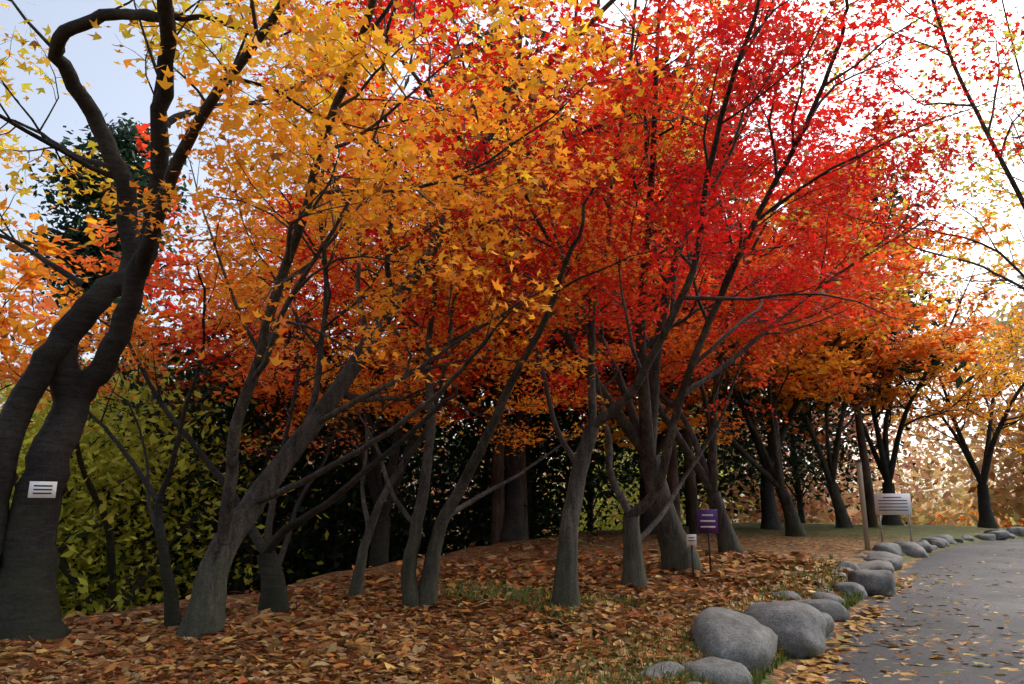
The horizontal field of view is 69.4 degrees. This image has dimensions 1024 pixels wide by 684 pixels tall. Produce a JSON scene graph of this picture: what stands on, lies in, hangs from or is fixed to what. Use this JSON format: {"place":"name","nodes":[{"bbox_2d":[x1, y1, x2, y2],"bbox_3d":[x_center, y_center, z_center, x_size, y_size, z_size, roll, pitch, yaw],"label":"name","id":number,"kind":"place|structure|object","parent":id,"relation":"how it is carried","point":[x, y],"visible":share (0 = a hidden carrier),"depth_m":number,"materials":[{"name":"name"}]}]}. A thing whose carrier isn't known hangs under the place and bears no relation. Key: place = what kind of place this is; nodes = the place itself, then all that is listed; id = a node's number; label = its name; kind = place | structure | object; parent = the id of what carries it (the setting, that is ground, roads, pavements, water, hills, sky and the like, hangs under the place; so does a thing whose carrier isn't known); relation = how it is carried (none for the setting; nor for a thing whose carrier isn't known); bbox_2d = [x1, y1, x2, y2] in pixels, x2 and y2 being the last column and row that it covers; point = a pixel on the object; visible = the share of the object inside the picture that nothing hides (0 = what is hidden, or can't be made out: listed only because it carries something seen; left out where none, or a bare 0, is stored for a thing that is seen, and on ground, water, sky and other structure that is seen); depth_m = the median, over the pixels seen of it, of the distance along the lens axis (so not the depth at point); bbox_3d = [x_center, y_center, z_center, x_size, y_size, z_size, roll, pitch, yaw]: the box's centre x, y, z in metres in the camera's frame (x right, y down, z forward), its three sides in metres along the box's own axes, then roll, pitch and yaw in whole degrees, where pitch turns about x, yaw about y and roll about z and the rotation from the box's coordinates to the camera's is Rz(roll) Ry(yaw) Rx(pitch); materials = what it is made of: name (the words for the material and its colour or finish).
{"place":"outdoors","nodes":[
{"label":"outdoors","id":0,"kind":"place"},
{"bbox_2d":[0,0,1023,519],"label":"sky","id":1,"kind":"structure","parent":0,"point":[116,90],"materials":[{"name":"white"}]},
{"bbox_2d":[62,520,1023,683],"bbox_3d":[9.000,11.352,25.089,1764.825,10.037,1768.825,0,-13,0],"label":"ground","id":2,"kind":"structure","parent":0,"point":[823,540],"depth_m":15.72,"materials":[{"name":"brown soil"}]},
{"bbox_2d":[0,357,96,558],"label":"tree","id":3,"kind":"object","parent":2,"relation":"on","point":[27,429],"depth_m":44.85,"materials":[{"name":"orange plant"}]},
{"bbox_2d":[0,112,213,594],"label":"conifer tree","id":4,"kind":"object","parent":2,"relation":"on","point":[128,149],"visible":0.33,"depth_m":40.88,"materials":[{"name":"green plant"}]},
{"bbox_2d":[0,182,261,551],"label":"maple wood","id":5,"kind":"object","parent":2,"relation":"on","point":[44,244],"visible":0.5,"depth_m":9.29,"materials":[{"name":"orange plant"}]},
{"bbox_2d":[0,286,266,617],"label":"bush","id":6,"kind":"object","parent":2,"relation":"on","point":[80,575],"visible":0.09,"depth_m":15.47,"materials":[{"name":"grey plant"}]},
{"bbox_2d":[40,328,245,548],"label":"autumn tree wood","id":7,"kind":"object","parent":2,"relation":"on","point":[85,359],"depth_m":51.21,"materials":[{"name":"orange plant"}]},
{"bbox_2d":[0,198,321,626],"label":"tree","id":8,"kind":"object","parent":2,"relation":"on","point":[172,615],"visible":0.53,"depth_m":6.90,"materials":[{"name":"orange plant"}]},
{"bbox_2d":[13,388,327,613],"bbox_3d":[-10.155,5.669,18.921,11.800,10.184,12.694,2,-13,-10],"label":"bush","id":9,"kind":"object","parent":2,"relation":"on","point":[236,571],"visible":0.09,"depth_m":17.63,"materials":[{"name":"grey plant"}]},
{"bbox_2d":[16,356,342,608],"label":"evergreen tree wood","id":10,"kind":"object","parent":2,"relation":"on","point":[130,475],"depth_m":26.45,"materials":[{"name":"green plant"}]},
{"bbox_2d":[0,205,361,614],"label":"maple wood","id":11,"kind":"object","parent":2,"relation":"on","point":[47,304],"visible":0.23,"depth_m":13.44,"materials":[{"name":"orange plant"}]},
{"bbox_2d":[0,342,386,617],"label":"bush","id":12,"kind":"object","parent":2,"relation":"on","point":[153,440],"visible":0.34,"depth_m":14.67,"materials":[{"name":"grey plant"}]},
{"bbox_2d":[0,305,417,615],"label":"evergreen tree wood","id":13,"kind":"object","parent":2,"relation":"on","point":[179,566],"visible":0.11,"depth_m":17.23,"materials":[{"name":"green plant"}]},
{"bbox_2d":[0,0,479,639],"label":"maple tree","id":14,"kind":"object","parent":2,"relation":"on","point":[28,572],"visible":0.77,"depth_m":6.31,"materials":[{"name":"plant"}]},
{"bbox_2d":[28,475,56,497],"bbox_3d":[-3.796,1.171,5.982,0.190,0.177,0.019,8,-15,-31],"label":"tree label","id":15,"kind":"object","parent":14,"relation":"attached to","point":[41,489],"visible":1,"depth_m":5.97,"materials":[{"name":"white plastic"}]},
{"bbox_2d":[0,187,491,594],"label":"maple wood","id":16,"kind":"object","parent":2,"relation":"on","point":[264,390],"visible":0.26,"depth_m":15.35,"materials":[{"name":"orange plant"}]},
{"bbox_2d":[70,306,446,604],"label":"evergreen tree wood","id":17,"kind":"object","parent":2,"relation":"on","point":[330,519],"visible":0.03,"depth_m":20.85,"materials":[{"name":"green plant"}]},
{"bbox_2d":[84,280,476,600],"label":"evergreen tree wood","id":18,"kind":"object","parent":2,"relation":"on","point":[332,553],"visible":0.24,"depth_m":18.21,"materials":[{"name":"green plant"}]},
{"bbox_2d":[220,343,456,568],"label":"evergreen tree wood","id":19,"kind":"object","parent":2,"relation":"on","point":[356,463],"depth_m":28.63,"materials":[{"name":"green plant"}]},
{"bbox_2d":[51,9,659,567],"bbox_3d":[-3.379,0.008,17.037,12.436,11.784,10.663,0,-13,0],"label":"maple wood","id":20,"kind":"object","parent":2,"relation":"on","point":[379,549],"visible":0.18,"depth_m":16.00,"materials":[{"name":"orange plant"}]},
{"bbox_2d":[154,266,589,591],"bbox_3d":[-4.585,3.623,23.611,12.390,11.882,12.740,-11,-17,40],"label":"evergreen tree wood","id":21,"kind":"object","parent":2,"relation":"on","point":[469,453],"visible":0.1,"depth_m":21.74,"materials":[{"name":"green plant"}]},
{"bbox_2d":[289,413,491,562],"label":"autumn tree wood","id":22,"kind":"object","parent":2,"relation":"on","point":[417,480],"visible":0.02,"depth_m":51.98,"materials":[{"name":"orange plant"}]},
{"bbox_2d":[86,0,757,637],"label":"leaning maple tree","id":23,"kind":"object","parent":2,"relation":"on","point":[206,610],"visible":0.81,"depth_m":5.74,"materials":[{"name":"orange plant"}]},
{"bbox_2d":[0,537,849,683],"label":"fallen leaves","id":24,"kind":"object","parent":2,"relation":"on","point":[300,641],"depth_m":6.30,"materials":[{"name":"brown plant"}]},
{"bbox_2d":[70,217,491,611],"bbox_3d":[-2.125,0.428,9.768,6.586,5.920,5.298,-7,-15,28],"label":"tree","id":25,"kind":"object","parent":24,"relation":"on","point":[273,595],"visible":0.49,"depth_m":8.70,"materials":[{"name":"orange plant"}]},
{"bbox_2d":[260,243,570,597],"bbox_3d":[-1.647,1.187,9.852,5.354,4.494,2.306,-12,-18,42],"label":"tree","id":26,"kind":"object","parent":24,"relation":"on","point":[356,585],"visible":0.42,"depth_m":9.23,"materials":[{"name":"orange plant"}]},
{"bbox_2d":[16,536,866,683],"bbox_3d":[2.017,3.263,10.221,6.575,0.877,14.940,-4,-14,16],"label":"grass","id":27,"kind":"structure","parent":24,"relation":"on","point":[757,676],"depth_m":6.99,"materials":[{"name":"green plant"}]},
{"bbox_2d":[308,117,687,608],"bbox_3d":[-0.497,0.255,8.325,3.951,5.749,4.927,2,-13,-9],"label":"tree","id":28,"kind":"object","parent":24,"relation":"on","point":[423,592],"visible":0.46,"depth_m":8.02,"materials":[{"name":"brown plant"}]},
{"bbox_2d":[686,534,696,580],"bbox_3d":[2.620,3.182,10.714,0.140,0.761,0.104,-3,-13,13],"label":"small sign","id":29,"kind":"object","parent":24,"relation":"on","point":[691,541],"visible":0.91,"depth_m":10.76,"materials":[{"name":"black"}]},
{"bbox_2d":[534,0,1023,587],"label":"tree","id":30,"kind":"object","parent":24,"relation":"on","point":[634,566],"visible":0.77,"depth_m":8.19,"materials":[{"name":"red plant"}]},
{"bbox_2d":[319,307,615,562],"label":"evergreen tree wood","id":31,"kind":"object","parent":2,"relation":"on","point":[446,472],"visible":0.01,"depth_m":29.82,"materials":[{"name":"green plant"}]},
{"bbox_2d":[207,43,728,542],"bbox_3d":[-0.165,-0.919,20.482,12.636,13.136,13.174,-5,-14,20],"label":"maple wood","id":32,"kind":"object","parent":2,"relation":"on","point":[513,527],"visible":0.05,"depth_m":18.48,"materials":[{"name":"orange plant"}]},
{"bbox_2d":[304,17,641,544],"bbox_3d":[-0.705,-1.708,19.858,8.935,14.833,9.115,0,-13,0],"label":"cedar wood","id":33,"kind":"object","parent":2,"relation":"on","point":[498,505],"visible":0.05,"depth_m":18.67,"materials":[{"name":"plant"}]},
{"bbox_2d":[331,233,661,564],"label":"evergreen tree wood","id":34,"kind":"object","parent":2,"relation":"on","point":[483,505],"visible":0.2,"depth_m":22.75,"materials":[{"name":"green plant"}]},
{"bbox_2d":[411,417,583,548],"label":"autumn tree wood","id":35,"kind":"object","parent":2,"relation":"on","point":[439,491],"visible":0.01,"depth_m":57.69,"materials":[{"name":"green plant"}]},
{"bbox_2d":[411,67,609,538],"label":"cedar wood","id":36,"kind":"object","parent":2,"relation":"on","point":[521,463],"depth_m":20.77,"materials":[{"name":"plant"}]},
{"bbox_2d":[413,242,611,537],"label":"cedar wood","id":37,"kind":"object","parent":2,"relation":"on","point":[606,371],"depth_m":25.69,"materials":[{"name":"plant"}]},
{"bbox_2d":[210,0,860,571],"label":"maple wood","id":38,"kind":"object","parent":2,"relation":"on","point":[640,432],"visible":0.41,"depth_m":9.62,"materials":[{"name":"red plant"}]},
{"bbox_2d":[414,337,677,550],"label":"evergreen tree wood","id":39,"kind":"object","parent":2,"relation":"on","point":[555,507],"visible":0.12,"depth_m":26.07,"materials":[{"name":"green plant"}]},
{"bbox_2d":[538,449,639,534],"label":"autumn tree wood","id":40,"kind":"object","parent":2,"relation":"on","point":[594,500],"visible":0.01,"depth_m":64.21,"materials":[{"name":"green plant"}]},
{"bbox_2d":[453,354,727,530],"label":"evergreen tree wood","id":41,"kind":"object","parent":2,"relation":"on","point":[620,476],"visible":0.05,"depth_m":28.89,"materials":[{"name":"green plant"}]},
{"bbox_2d":[481,390,758,531],"bbox_3d":[5.129,6.663,41.151,17.624,15.124,16.892,-8,-15,30],"label":"bush","id":42,"kind":"object","parent":2,"relation":"on","point":[605,524],"visible":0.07,"depth_m":39.55,"materials":[{"name":"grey plant"}]},
{"bbox_2d":[542,406,749,531],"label":"bush","id":43,"kind":"object","parent":2,"relation":"on","point":[702,499],"visible":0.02,"depth_m":45.37,"materials":[{"name":"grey plant"}]},
{"bbox_2d":[524,47,796,521],"bbox_3d":[4.199,-1.131,22.026,9.249,14.890,9.895,0,-13,0],"label":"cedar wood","id":44,"kind":"object","parent":2,"relation":"on","point":[672,478],"visible":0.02,"depth_m":20.73,"materials":[{"name":"plant"}]},
{"bbox_2d":[356,0,969,553],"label":"maple wood","id":45,"kind":"object","parent":2,"relation":"on","point":[726,536],"visible":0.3,"depth_m":13.96,"materials":[{"name":"red plant"}]},
{"bbox_2d":[369,0,959,610],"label":"tree","id":46,"kind":"object","parent":2,"relation":"on","point":[565,588],"visible":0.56,"depth_m":7.41,"materials":[{"name":"red plant"}]},
{"bbox_2d":[563,76,815,533],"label":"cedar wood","id":47,"kind":"object","parent":2,"relation":"on","point":[692,497],"visible":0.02,"depth_m":21.88,"materials":[{"name":"plant"}]},
{"bbox_2d":[580,376,826,530],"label":"autumn tree wood","id":48,"kind":"object","parent":2,"relation":"on","point":[752,515],"visible":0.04,"depth_m":46.53,"materials":[{"name":"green plant"}]},
{"bbox_2d":[697,510,718,570],"bbox_3d":[3.022,3.101,11.327,0.300,1.039,0.198,-3,-13,14],"label":"purple sign","id":49,"kind":"object","parent":2,"relation":"on","point":[708,521],"visible":0.93,"depth_m":11.39,"materials":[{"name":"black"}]},
{"bbox_2d":[524,141,900,533],"bbox_3d":[3.748,-0.526,21.819,14.453,12.654,10.484,-10,-16,37],"label":"maple wood","id":50,"kind":"object","parent":2,"relation":"on","point":[645,519],"visible":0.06,"depth_m":20.75,"materials":[{"name":"orange plant"}]},
{"bbox_2d":[513,116,924,536],"bbox_3d":[6.704,0.665,21.903,10.284,10.593,13.115,-8,-15,30],"label":"maple wood","id":51,"kind":"object","parent":2,"relation":"on","point":[793,527],"visible":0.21,"depth_m":20.06,"materials":[{"name":"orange plant"}]},
{"bbox_2d":[544,338,900,525],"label":"evergreen tree wood","id":52,"kind":"object","parent":2,"relation":"on","point":[730,476],"visible":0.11,"depth_m":26.05,"materials":[{"name":"green plant"}]},
{"bbox_2d":[581,184,1013,529],"bbox_3d":[7.648,-0.483,25.268,14.291,14.080,12.766,0,-13,0],"label":"maple wood","id":53,"kind":"object","parent":2,"relation":"on","point":[770,519],"visible":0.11,"depth_m":22.83,"materials":[{"name":"orange plant"}]},
{"bbox_2d":[684,383,956,523],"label":"autumn tree wood","id":54,"kind":"object","parent":2,"relation":"on","point":[814,511],"visible":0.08,"depth_m":45.69,"materials":[{"name":"orange plant"}]},
{"bbox_2d":[677,297,970,522],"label":"evergreen tree wood","id":55,"kind":"object","parent":2,"relation":"on","point":[798,494],"visible":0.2,"depth_m":32.40,"materials":[{"name":"green plant"}]},
{"bbox_2d":[639,527,1023,683],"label":"stone border","id":56,"kind":"object","parent":2,"relation":"on","point":[754,635],"visible":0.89,"depth_m":6.76,"materials":[{"name":"grey stone"}]},
{"bbox_2d":[693,230,990,527],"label":"maple wood","id":57,"kind":"object","parent":2,"relation":"on","point":[921,344],"visible":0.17,"depth_m":25.50,"materials":[{"name":"orange plant"}]},
{"bbox_2d":[855,460,870,550],"bbox_3d":[7.737,3.679,16.265,0.130,2.140,0.130,-6,-14,24],"label":"wooden post","id":58,"kind":"object","parent":2,"relation":"on","point":[863,505],"visible":0.82,"depth_m":16.23,"materials":[{"name":"beige wood"}]},
{"bbox_2d":[753,149,980,527],"bbox_3d":[12.707,-0.225,28.329,7.492,15.561,8.804,11,-17,-40],"label":"maple tree","id":59,"kind":"object","parent":2,"relation":"on","point":[872,518],"visible":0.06,"depth_m":26.64,"materials":[{"name":"plant"}]},
{"bbox_2d":[721,0,1023,324],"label":"tree","id":60,"kind":"object","parent":2,"relation":"on","point":[1018,194],"visible":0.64,"depth_m":11.69,"materials":[{"name":"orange plant"}]},
{"bbox_2d":[731,168,1023,525],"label":"maple wood","id":61,"kind":"object","parent":2,"relation":"on","point":[886,463],"visible":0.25,"depth_m":27.79,"materials":[{"name":"orange plant"}]},
{"bbox_2d":[874,491,912,541],"bbox_3d":[9.136,4.281,17.640,0.780,1.400,0.067,-6,-14,26],"label":"sign board","id":62,"kind":"object","parent":2,"relation":"on","point":[894,504],"visible":0.91,"depth_m":17.69,"materials":[{"name":"silver metal"}]},
{"bbox_2d":[804,415,1021,525],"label":"autumn tree wood","id":63,"kind":"object","parent":2,"relation":"on","point":[917,503],"visible":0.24,"depth_m":59.90,"materials":[{"name":"orange plant"}]},
{"bbox_2d":[864,287,1023,528],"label":"maple wood","id":64,"kind":"object","parent":2,"relation":"on","point":[986,518],"visible":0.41,"depth_m":31.88,"materials":[{"name":"orange plant"}]},
{"bbox_2d":[911,502,978,525],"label":"bush","id":65,"kind":"object","parent":2,"relation":"on","point":[971,511],"visible":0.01,"depth_m":97.73,"materials":[{"name":"orange plant"}]},
{"bbox_2d":[896,275,1023,526],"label":"tree","id":66,"kind":"object","parent":2,"relation":"on","point":[1004,497],"visible":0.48,"depth_m":50.60,"materials":[{"name":"orange plant"}]},
{"bbox_2d":[914,493,1023,526],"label":"bush","id":67,"kind":"object","parent":2,"relation":"on","point":[950,516],"visible":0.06,"depth_m":97.52,"materials":[{"name":"orange plant"}]},
{"bbox_2d":[941,250,1023,465],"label":"tree","id":68,"kind":"object","parent":2,"relation":"on","point":[1013,410],"visible":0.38,"depth_m":46.52,"materials":[{"name":"orange plant"}]},
{"bbox_2d":[975,483,1023,526],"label":"bush","id":69,"kind":"object","parent":2,"relation":"on","point":[1019,520],"visible":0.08,"depth_m":93.78,"materials":[{"name":"orange plant"}]},
{"bbox_2d":[783,539,1023,683],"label":"road","id":70,"kind":"structure","parent":0,"point":[963,560],"depth_m":8.25,"materials":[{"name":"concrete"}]},
{"bbox_2d":[780,549,1023,683],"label":"fallen leaves","id":71,"kind":"object","parent":70,"relation":"on","point":[810,674],"depth_m":6.93,"materials":[{"name":"orange plant"}]}
]}

